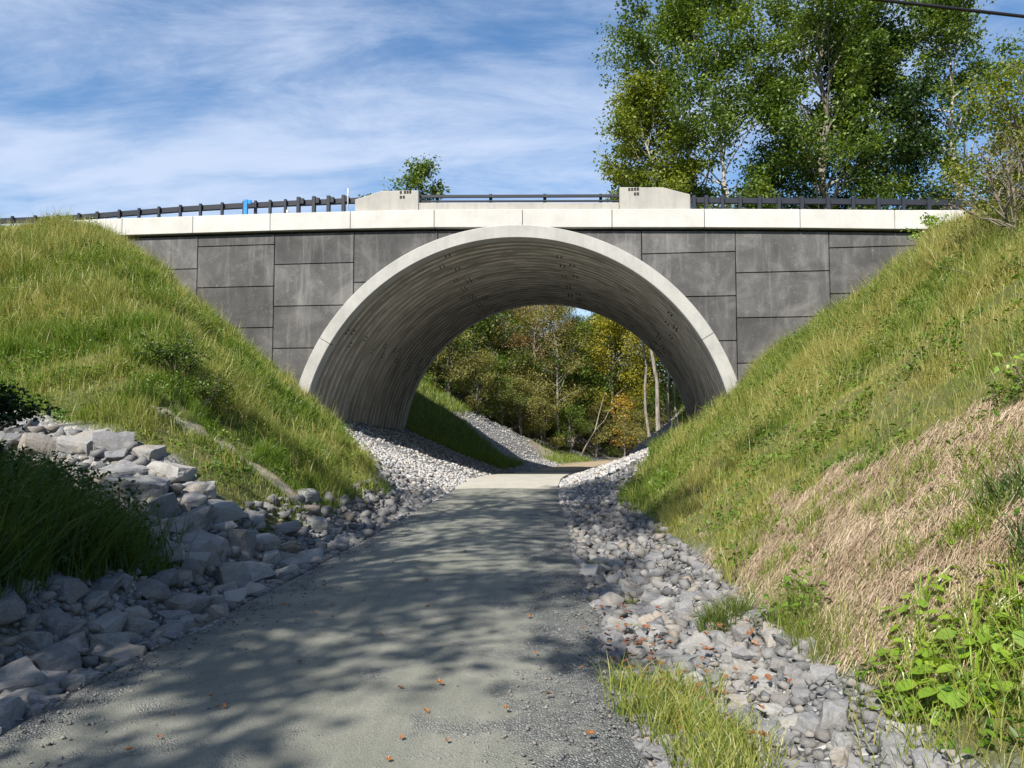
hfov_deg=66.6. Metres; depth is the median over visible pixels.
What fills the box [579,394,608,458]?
leaning trunk
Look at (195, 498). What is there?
rock
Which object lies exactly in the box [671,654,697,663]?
rock
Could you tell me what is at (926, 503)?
grass tuft
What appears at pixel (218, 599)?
rock
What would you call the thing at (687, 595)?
rock
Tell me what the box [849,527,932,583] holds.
grass tuft
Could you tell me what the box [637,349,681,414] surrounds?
leafy tree
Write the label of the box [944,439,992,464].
grass tuft
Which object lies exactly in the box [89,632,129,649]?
rock
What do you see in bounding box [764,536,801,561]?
grass tuft
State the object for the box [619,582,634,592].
rock
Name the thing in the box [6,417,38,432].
rock
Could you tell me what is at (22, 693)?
rock
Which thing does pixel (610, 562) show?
rock
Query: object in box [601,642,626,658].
rock
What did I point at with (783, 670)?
rock
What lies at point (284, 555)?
rock
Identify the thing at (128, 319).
grass
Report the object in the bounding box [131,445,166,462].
rock
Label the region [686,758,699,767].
rock
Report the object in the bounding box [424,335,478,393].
bush
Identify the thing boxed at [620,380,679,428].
bush
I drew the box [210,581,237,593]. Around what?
rock
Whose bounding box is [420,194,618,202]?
parapet railing
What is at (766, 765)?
rock
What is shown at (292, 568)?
rock
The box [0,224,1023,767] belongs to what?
ground
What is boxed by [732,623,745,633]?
rock
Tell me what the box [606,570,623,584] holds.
rock
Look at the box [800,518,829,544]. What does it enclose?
grass tuft
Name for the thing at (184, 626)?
rock
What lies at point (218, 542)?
rock
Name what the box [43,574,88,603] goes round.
rock
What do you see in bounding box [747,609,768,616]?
rock
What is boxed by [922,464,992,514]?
grass tuft
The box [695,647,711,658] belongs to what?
rock
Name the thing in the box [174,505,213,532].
boulder
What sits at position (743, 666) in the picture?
rock
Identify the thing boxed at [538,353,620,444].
bush
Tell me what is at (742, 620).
rock
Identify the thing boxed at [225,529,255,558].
rock
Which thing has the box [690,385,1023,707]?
straw
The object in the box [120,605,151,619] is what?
rock
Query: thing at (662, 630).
rock
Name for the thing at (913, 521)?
grass tuft
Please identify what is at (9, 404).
leafy shrub
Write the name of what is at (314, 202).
guide rail
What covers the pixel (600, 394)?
bush
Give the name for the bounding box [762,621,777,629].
rock
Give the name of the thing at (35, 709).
rock
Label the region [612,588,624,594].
rock
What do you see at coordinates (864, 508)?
grass tuft
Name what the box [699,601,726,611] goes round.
rock
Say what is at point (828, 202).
guide rail
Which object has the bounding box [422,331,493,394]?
bush
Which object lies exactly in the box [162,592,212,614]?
rock
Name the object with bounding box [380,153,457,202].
tree
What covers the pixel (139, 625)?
rock
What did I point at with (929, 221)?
leafy shrub
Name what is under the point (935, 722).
broad leaved weed
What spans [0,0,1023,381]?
sky
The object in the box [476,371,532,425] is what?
bush
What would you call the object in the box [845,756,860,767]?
rock
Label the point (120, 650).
rock
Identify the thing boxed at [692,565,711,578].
rock
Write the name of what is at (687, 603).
rock
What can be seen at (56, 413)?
weeds
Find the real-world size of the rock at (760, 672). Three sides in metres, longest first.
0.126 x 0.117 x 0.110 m
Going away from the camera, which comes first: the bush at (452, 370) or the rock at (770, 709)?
the rock at (770, 709)
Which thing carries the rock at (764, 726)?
on the ground at (118, 598)
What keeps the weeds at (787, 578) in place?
on the ground at (118, 598)
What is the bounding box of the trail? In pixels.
[0,455,648,767]
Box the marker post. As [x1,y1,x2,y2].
[243,199,251,213]
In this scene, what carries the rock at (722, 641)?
on the ground at (118, 598)
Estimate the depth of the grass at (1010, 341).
11.48 m
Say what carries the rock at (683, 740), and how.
on the ground at (118, 598)
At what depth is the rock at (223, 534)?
9.26 m
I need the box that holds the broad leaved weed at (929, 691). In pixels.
[895,629,1023,717]
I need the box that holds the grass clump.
[679,586,770,631]
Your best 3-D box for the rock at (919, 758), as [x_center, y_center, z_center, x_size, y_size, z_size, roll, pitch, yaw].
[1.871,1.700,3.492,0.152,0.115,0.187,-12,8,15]
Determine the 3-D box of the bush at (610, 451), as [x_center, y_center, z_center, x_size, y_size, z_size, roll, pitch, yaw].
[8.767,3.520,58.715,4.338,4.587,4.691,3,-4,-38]
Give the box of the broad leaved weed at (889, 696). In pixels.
[869,660,940,722]
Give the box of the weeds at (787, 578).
[617,199,1023,752]
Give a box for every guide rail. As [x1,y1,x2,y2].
[0,195,357,225]
[690,195,992,209]
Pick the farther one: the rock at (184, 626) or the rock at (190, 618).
the rock at (190, 618)
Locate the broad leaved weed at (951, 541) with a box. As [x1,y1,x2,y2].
[931,510,987,548]
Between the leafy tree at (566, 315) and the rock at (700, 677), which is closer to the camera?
the rock at (700, 677)
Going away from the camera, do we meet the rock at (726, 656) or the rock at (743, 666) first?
the rock at (743, 666)
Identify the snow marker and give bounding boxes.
[347,189,348,210]
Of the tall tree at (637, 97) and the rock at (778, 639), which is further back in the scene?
the tall tree at (637, 97)
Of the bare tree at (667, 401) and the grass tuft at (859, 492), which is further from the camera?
the bare tree at (667, 401)
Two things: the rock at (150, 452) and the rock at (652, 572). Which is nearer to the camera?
the rock at (652, 572)
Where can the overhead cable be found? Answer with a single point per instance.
(955, 8)
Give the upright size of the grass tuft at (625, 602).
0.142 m
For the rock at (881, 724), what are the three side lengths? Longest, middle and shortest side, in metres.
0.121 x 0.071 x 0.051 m
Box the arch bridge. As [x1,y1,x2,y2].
[74,187,965,429]
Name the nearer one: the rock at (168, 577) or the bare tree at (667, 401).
the rock at (168, 577)
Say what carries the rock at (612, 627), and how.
on the ground at (118, 598)
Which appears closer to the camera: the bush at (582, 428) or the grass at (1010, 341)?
the grass at (1010, 341)
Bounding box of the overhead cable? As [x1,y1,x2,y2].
[868,0,1023,17]
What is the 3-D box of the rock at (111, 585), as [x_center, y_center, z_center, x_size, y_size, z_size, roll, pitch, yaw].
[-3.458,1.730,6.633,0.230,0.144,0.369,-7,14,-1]
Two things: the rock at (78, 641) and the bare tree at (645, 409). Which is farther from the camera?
the bare tree at (645, 409)
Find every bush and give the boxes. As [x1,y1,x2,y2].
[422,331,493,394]
[422,351,447,385]
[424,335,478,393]
[428,326,507,412]
[442,343,530,427]
[448,349,516,412]
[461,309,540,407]
[470,347,553,430]
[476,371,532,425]
[480,371,550,435]
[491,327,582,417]
[497,345,570,435]
[512,392,578,448]
[518,349,592,432]
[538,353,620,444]
[544,399,597,453]
[549,322,629,422]
[559,358,628,443]
[569,400,630,456]
[571,356,642,435]
[590,403,650,456]
[592,363,665,447]
[611,405,672,448]
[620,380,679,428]
[622,397,672,450]
[665,386,682,412]
[907,47,1023,217]
[919,121,1023,242]
[958,119,1023,213]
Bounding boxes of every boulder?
[102,475,170,504]
[147,543,185,564]
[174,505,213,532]
[255,533,280,550]
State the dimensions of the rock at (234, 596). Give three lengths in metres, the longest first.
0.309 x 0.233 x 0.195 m
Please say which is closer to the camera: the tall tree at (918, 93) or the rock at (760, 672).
the rock at (760, 672)
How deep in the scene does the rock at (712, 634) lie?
6.05 m
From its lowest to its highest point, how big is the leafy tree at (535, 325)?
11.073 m
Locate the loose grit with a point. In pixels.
(527, 727)
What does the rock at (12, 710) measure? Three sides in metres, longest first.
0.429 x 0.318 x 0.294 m
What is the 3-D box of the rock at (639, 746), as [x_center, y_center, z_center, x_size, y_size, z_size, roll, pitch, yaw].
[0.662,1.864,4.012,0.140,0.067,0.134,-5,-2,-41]
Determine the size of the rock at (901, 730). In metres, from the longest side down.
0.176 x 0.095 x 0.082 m
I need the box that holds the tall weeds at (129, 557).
[0,423,218,602]
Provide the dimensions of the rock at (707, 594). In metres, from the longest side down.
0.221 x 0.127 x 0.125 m
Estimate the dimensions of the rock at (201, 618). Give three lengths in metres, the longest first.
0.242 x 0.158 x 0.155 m
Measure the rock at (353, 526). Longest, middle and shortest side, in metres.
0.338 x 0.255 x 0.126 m
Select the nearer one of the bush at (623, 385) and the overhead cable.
the overhead cable
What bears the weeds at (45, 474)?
on the ground at (118, 598)
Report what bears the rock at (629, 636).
on the ground at (118, 598)
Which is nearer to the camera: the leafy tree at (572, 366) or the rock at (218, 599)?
the rock at (218, 599)
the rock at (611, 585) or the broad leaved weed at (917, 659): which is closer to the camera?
the broad leaved weed at (917, 659)
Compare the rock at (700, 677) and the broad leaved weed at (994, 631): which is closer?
the broad leaved weed at (994, 631)
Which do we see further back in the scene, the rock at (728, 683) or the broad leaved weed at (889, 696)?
the rock at (728, 683)
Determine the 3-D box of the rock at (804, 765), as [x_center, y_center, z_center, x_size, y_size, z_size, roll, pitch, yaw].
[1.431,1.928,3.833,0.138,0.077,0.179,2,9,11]
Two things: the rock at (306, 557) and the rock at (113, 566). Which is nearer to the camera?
the rock at (113, 566)
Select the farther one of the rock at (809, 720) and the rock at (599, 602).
the rock at (599, 602)
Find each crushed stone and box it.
[0,421,969,767]
[341,411,680,505]
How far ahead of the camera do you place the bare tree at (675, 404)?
52.75 m
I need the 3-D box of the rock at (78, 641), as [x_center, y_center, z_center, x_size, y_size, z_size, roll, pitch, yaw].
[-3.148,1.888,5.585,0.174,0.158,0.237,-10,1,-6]
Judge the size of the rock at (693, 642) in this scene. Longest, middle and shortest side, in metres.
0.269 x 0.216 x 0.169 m
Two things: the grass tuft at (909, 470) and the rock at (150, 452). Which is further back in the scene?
the rock at (150, 452)
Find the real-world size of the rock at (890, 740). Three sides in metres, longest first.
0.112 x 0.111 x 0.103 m
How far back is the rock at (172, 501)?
9.25 m
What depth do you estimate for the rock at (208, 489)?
10.10 m
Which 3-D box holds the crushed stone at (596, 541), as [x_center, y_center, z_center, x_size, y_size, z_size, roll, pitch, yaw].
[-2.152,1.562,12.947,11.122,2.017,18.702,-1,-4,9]
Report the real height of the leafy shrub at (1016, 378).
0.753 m
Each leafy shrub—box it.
[0,381,59,476]
[127,332,212,376]
[179,368,237,409]
[901,212,951,242]
[992,351,1023,387]
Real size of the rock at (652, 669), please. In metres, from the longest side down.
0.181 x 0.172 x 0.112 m
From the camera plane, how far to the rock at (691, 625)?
6.47 m
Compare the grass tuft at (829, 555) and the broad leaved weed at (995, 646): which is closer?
the broad leaved weed at (995, 646)
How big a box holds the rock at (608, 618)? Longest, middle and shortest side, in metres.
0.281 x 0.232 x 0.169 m
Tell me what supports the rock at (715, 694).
on the ground at (118, 598)
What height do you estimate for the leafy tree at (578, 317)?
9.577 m
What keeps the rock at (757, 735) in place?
on the ground at (118, 598)
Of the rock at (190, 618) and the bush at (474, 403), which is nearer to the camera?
the rock at (190, 618)
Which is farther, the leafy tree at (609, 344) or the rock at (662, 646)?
the leafy tree at (609, 344)
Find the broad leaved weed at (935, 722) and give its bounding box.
[919,674,980,724]
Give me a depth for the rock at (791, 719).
4.32 m
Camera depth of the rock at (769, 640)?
5.50 m
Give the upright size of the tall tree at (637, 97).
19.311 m
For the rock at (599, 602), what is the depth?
7.22 m
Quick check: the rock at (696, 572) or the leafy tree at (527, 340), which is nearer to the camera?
the rock at (696, 572)
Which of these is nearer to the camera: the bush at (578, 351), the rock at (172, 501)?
the rock at (172, 501)
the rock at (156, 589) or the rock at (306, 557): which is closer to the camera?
the rock at (156, 589)
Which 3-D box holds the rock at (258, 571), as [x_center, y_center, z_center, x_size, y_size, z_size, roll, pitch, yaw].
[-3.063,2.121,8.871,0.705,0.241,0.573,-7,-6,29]
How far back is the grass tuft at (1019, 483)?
5.09 m
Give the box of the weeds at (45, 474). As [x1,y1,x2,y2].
[0,443,160,586]
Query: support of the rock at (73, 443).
on the ground at (118, 598)
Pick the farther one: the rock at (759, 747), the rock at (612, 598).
the rock at (612, 598)
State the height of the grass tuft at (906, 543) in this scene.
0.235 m
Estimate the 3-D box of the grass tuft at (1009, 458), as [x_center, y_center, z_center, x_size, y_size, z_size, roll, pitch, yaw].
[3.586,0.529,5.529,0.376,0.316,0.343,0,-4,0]
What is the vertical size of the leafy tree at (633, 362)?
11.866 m
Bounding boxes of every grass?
[0,210,393,568]
[405,380,687,469]
[586,538,1023,767]
[604,199,1023,766]
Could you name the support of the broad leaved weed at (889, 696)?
on the ground at (118, 598)
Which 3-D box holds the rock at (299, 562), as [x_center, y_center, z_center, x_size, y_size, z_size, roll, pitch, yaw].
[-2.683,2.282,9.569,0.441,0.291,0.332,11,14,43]
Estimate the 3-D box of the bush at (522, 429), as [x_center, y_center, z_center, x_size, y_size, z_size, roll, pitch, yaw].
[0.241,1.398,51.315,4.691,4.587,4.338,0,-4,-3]
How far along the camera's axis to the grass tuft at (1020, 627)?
3.78 m
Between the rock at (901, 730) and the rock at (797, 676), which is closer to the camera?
the rock at (901, 730)
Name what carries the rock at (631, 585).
on the ground at (118, 598)
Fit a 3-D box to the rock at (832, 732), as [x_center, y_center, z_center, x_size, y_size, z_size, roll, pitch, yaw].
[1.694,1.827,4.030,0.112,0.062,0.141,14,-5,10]
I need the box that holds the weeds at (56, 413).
[0,211,388,537]
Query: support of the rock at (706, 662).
on the ground at (118, 598)
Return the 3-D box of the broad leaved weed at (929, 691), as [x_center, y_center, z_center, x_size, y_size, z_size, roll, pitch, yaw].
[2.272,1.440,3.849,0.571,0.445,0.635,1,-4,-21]
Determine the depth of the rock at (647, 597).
7.68 m
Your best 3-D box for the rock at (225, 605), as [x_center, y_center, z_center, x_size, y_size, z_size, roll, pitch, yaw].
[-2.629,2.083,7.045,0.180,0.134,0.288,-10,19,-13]
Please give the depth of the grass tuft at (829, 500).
7.28 m
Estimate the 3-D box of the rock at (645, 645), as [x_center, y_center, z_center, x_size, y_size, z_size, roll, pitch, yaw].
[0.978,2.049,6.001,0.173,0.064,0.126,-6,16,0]
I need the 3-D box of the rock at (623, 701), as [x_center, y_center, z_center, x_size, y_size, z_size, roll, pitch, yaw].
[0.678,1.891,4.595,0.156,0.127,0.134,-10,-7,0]
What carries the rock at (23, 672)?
on the ground at (118, 598)
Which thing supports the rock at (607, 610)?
on the ground at (118, 598)
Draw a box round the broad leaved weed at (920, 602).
[880,565,962,632]
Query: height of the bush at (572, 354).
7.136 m
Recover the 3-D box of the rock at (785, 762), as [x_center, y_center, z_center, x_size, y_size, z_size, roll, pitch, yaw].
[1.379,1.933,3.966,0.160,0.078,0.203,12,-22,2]
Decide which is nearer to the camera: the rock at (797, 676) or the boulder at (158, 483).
the rock at (797, 676)
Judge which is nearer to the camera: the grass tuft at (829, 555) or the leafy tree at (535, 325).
the grass tuft at (829, 555)
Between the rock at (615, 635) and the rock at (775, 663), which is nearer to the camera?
the rock at (775, 663)
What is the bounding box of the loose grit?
[2,503,654,767]
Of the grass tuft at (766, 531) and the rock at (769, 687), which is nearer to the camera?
the rock at (769, 687)
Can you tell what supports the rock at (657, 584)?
on the ground at (118, 598)
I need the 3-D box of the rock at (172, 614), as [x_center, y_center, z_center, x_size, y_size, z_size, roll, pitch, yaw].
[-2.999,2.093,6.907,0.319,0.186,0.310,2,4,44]
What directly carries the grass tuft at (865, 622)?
on the ground at (118, 598)
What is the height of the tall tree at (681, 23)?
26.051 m
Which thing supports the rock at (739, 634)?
on the ground at (118, 598)
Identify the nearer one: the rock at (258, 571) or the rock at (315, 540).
the rock at (258, 571)
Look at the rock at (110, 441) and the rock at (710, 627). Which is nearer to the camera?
the rock at (710, 627)
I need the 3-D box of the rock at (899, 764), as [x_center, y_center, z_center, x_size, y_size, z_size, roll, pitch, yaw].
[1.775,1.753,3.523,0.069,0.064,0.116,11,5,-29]
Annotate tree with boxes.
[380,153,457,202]
[423,346,460,388]
[432,306,530,412]
[444,316,498,403]
[484,308,538,404]
[494,305,580,437]
[498,309,537,351]
[508,305,558,346]
[510,305,600,450]
[516,305,584,408]
[525,305,588,354]
[546,308,577,332]
[554,311,633,438]
[557,313,600,403]
[571,315,653,456]
[585,314,635,392]
[591,0,818,208]
[591,161,660,430]
[593,66,715,208]
[598,319,672,447]
[607,391,645,455]
[610,330,669,433]
[631,353,683,419]
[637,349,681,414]
[642,341,650,436]
[666,372,670,421]
[673,383,676,414]
[725,0,941,209]
[757,2,969,209]
[849,0,1023,210]
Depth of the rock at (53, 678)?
4.94 m
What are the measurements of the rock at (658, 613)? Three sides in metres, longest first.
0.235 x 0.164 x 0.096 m
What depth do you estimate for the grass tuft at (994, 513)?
4.92 m
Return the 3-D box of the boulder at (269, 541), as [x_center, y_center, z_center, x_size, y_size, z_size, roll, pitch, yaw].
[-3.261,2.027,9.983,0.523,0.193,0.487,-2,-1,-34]
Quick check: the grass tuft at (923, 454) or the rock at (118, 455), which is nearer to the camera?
the grass tuft at (923, 454)
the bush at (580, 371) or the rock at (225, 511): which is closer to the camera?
the rock at (225, 511)
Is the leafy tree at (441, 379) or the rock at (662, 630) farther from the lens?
the leafy tree at (441, 379)
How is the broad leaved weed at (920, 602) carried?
on the ground at (118, 598)
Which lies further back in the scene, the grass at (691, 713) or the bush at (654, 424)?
the bush at (654, 424)
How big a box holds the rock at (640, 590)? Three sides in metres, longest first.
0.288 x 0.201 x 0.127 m
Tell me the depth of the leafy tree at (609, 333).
58.32 m
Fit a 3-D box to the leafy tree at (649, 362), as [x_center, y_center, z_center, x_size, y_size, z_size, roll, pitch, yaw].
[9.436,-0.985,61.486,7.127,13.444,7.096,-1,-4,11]
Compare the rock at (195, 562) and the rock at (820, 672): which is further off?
the rock at (195, 562)
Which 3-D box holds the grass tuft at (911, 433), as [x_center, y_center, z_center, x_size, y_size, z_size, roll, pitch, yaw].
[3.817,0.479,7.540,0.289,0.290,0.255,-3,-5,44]
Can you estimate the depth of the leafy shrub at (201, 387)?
13.15 m
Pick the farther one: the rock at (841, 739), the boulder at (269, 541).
the boulder at (269, 541)
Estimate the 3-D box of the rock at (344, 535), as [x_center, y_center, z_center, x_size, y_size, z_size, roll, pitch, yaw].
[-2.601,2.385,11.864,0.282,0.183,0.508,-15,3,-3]
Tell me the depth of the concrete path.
24.26 m
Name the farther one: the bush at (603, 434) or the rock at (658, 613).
the bush at (603, 434)
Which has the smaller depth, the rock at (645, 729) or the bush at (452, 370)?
the rock at (645, 729)
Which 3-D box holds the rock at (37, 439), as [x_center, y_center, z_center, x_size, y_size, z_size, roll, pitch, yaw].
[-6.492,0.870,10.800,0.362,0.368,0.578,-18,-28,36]
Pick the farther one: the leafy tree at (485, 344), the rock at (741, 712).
the leafy tree at (485, 344)
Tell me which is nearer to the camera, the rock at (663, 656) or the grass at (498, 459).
the rock at (663, 656)
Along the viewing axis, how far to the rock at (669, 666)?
5.45 m
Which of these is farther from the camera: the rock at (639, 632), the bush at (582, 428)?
the bush at (582, 428)
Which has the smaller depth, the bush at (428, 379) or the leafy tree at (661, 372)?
the bush at (428, 379)
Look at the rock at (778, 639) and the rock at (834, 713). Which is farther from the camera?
the rock at (778, 639)
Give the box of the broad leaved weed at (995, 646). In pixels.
[955,595,1023,662]
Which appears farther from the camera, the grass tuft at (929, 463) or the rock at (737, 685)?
the grass tuft at (929, 463)
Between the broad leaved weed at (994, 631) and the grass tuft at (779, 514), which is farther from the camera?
the grass tuft at (779, 514)
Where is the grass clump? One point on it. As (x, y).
(743, 607)
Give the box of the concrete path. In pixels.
[455,472,577,488]
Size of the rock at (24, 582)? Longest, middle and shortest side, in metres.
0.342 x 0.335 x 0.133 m
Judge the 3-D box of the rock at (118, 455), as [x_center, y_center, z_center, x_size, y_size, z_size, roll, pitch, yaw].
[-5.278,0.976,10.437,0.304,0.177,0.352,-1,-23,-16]
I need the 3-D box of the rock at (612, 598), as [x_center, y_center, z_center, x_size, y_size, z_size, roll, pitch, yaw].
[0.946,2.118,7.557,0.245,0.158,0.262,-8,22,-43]
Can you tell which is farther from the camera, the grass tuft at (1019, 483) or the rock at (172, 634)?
the rock at (172, 634)
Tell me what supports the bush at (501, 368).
on the ground at (118, 598)
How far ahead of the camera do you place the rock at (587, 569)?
8.82 m
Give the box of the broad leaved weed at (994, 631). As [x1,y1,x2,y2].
[915,586,1023,657]
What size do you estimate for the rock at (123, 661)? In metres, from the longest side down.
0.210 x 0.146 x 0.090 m
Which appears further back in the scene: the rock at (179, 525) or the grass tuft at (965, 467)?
the rock at (179, 525)
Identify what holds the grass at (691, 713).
on the ground at (118, 598)
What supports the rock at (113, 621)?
on the ground at (118, 598)
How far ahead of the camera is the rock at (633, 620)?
6.67 m
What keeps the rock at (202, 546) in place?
on the ground at (118, 598)
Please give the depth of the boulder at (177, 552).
8.03 m
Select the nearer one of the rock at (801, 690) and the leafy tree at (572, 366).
the rock at (801, 690)
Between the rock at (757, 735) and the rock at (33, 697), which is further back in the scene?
the rock at (33, 697)
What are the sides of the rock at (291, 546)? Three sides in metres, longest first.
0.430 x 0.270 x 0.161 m
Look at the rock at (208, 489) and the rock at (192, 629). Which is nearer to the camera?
the rock at (192, 629)
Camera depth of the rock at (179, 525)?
8.94 m
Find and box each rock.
[0,433,22,450]
[0,586,26,624]
[0,656,45,693]
[0,696,26,734]
[1,576,31,594]
[2,688,47,705]
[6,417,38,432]
[13,631,52,650]
[17,432,57,454]
[18,613,40,630]
[22,703,50,719]
[26,692,60,705]
[29,642,81,672]
[33,669,68,690]
[39,608,83,639]
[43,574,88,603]
[56,429,108,455]
[59,631,88,650]
[61,670,108,687]
[83,590,108,609]
[87,609,128,633]
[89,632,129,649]
[91,459,149,481]
[91,642,146,663]
[92,431,134,450]
[93,575,123,597]
[104,448,128,460]
[105,573,133,593]
[107,560,123,569]
[110,656,130,670]
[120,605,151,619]
[122,617,159,634]
[129,632,142,640]
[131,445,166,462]
[135,578,171,603]
[138,492,181,518]
[139,514,161,522]
[146,461,196,481]
[146,525,170,542]
[147,568,179,586]
[149,620,193,639]
[156,609,191,619]
[157,516,187,533]
[161,619,182,624]
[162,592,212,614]
[162,628,185,640]
[171,529,231,562]
[177,569,192,582]
[179,614,199,621]
[180,552,211,576]
[181,491,207,511]
[182,481,215,498]
[184,540,220,566]
[187,627,199,632]
[194,613,211,624]
[207,499,248,522]
[208,604,228,620]
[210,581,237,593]
[211,562,251,588]
[211,594,227,604]
[214,521,238,531]
[215,532,226,537]
[218,603,229,612]
[221,561,275,581]
[223,588,247,603]
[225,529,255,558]
[243,581,269,598]
[247,510,265,528]
[262,550,281,564]
[273,564,299,578]
[274,520,301,534]
[276,540,296,552]
[279,550,299,560]
[279,557,313,567]
[296,488,318,502]
[297,548,323,557]
[301,555,312,560]
[306,515,329,532]
[311,539,326,545]
[327,537,346,546]
[334,533,349,539]
[343,521,360,529]
[579,564,600,575]
[589,599,610,607]
[596,630,628,645]
[599,587,621,596]
[599,592,624,604]
[600,607,617,616]
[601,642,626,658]
[603,583,618,587]
[603,614,631,626]
[605,623,635,635]
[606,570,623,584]
[607,558,623,565]
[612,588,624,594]
[614,695,637,709]
[618,578,638,588]
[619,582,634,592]
[623,603,643,610]
[623,634,643,643]
[623,667,646,675]
[624,618,643,628]
[625,642,646,659]
[625,658,649,667]
[630,625,646,637]
[631,575,650,583]
[633,738,653,750]
[635,585,653,595]
[636,712,654,721]
[637,605,659,615]
[638,613,655,624]
[641,590,663,603]
[641,642,649,651]
[641,724,660,737]
[643,553,663,562]
[645,745,674,760]
[646,665,670,676]
[647,569,666,576]
[647,624,668,636]
[647,653,672,658]
[649,579,670,588]
[649,596,675,607]
[651,733,673,746]
[653,609,668,621]
[654,648,682,655]
[655,663,670,669]
[655,761,672,767]
[658,643,674,649]
[669,667,690,676]
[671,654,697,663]
[672,608,691,620]
[674,600,693,611]
[674,671,705,685]
[675,729,698,754]
[677,591,701,601]
[679,632,711,650]
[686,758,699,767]
[689,619,699,629]
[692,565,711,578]
[693,658,711,669]
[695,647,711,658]
[698,667,714,677]
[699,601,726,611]
[702,568,722,579]
[702,588,721,601]
[705,621,725,630]
[707,630,728,640]
[708,689,726,699]
[712,680,731,690]
[714,632,733,648]
[721,645,745,662]
[725,658,755,676]
[725,693,747,707]
[726,610,750,625]
[728,707,754,723]
[731,648,759,661]
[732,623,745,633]
[732,680,749,691]
[733,624,754,641]
[742,726,763,738]
[746,738,770,753]
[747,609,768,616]
[752,719,781,732]
[753,667,777,683]
[753,681,778,693]
[756,703,782,716]
[759,761,774,767]
[761,626,786,647]
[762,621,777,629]
[766,729,795,746]
[766,755,802,767]
[769,656,796,672]
[770,691,790,705]
[771,632,794,645]
[773,713,801,728]
[777,665,801,681]
[789,670,810,688]
[790,761,815,767]
[791,636,815,655]
[791,683,810,698]
[795,711,821,734]
[810,665,837,684]
[821,699,849,729]
[829,728,839,740]
[829,746,848,766]
[831,732,858,752]
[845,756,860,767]
[863,696,884,708]
[874,712,887,730]
[877,731,901,750]
[881,745,910,763]
[884,720,922,737]
[891,759,909,767]
[910,747,947,767]
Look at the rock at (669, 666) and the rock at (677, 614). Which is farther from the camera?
the rock at (677, 614)
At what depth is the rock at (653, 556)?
9.41 m
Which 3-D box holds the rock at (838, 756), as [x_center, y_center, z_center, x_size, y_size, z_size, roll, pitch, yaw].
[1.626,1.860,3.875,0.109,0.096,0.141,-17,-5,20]
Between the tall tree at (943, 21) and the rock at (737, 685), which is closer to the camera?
the rock at (737, 685)
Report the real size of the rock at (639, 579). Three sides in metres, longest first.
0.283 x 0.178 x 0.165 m
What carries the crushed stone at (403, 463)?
on the ground at (118, 598)
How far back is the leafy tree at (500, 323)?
61.69 m
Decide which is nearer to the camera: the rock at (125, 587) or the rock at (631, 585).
the rock at (125, 587)
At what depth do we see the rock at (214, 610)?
6.78 m
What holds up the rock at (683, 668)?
on the ground at (118, 598)
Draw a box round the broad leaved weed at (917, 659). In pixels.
[869,617,958,678]
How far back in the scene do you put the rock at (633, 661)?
5.50 m
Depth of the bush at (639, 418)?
54.02 m
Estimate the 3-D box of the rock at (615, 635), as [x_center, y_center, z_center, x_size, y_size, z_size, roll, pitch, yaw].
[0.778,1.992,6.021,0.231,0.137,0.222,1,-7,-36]
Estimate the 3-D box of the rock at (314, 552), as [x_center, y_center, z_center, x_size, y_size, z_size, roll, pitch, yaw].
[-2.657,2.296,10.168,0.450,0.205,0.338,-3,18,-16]
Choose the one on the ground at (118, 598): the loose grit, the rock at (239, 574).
the rock at (239, 574)
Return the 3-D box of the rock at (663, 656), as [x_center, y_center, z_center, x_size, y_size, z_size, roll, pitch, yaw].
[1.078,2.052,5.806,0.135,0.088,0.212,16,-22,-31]
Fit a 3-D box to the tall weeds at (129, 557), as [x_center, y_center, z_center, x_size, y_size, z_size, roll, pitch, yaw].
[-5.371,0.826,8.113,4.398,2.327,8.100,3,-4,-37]
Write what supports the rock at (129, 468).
on the ground at (118, 598)
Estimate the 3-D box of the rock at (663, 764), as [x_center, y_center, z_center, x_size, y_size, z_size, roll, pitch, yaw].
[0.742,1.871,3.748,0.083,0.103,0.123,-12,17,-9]
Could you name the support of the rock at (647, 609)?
on the ground at (118, 598)
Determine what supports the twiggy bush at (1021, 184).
on the ground at (118, 598)
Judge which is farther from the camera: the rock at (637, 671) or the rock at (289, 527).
the rock at (289, 527)
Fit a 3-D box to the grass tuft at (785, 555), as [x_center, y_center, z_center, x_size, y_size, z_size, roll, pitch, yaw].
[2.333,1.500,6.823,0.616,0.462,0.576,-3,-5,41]
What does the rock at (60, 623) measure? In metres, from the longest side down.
0.355 x 0.217 x 0.201 m
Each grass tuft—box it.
[622,596,638,603]
[711,539,757,576]
[723,503,788,545]
[730,525,775,550]
[740,537,765,559]
[747,535,810,578]
[758,504,795,527]
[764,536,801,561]
[782,499,834,537]
[793,485,827,518]
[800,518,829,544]
[800,541,843,574]
[809,480,846,513]
[826,476,866,509]
[840,597,891,650]
[842,439,893,476]
[846,474,920,519]
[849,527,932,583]
[879,448,933,486]
[891,534,935,561]
[893,511,931,534]
[896,422,922,446]
[904,452,941,485]
[906,483,954,517]
[907,443,936,466]
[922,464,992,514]
[927,412,981,450]
[927,484,1013,559]
[935,504,1000,539]
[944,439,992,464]
[945,442,1023,515]
[951,419,1023,483]
[978,487,1023,573]
[990,441,1023,476]
[990,573,1023,631]

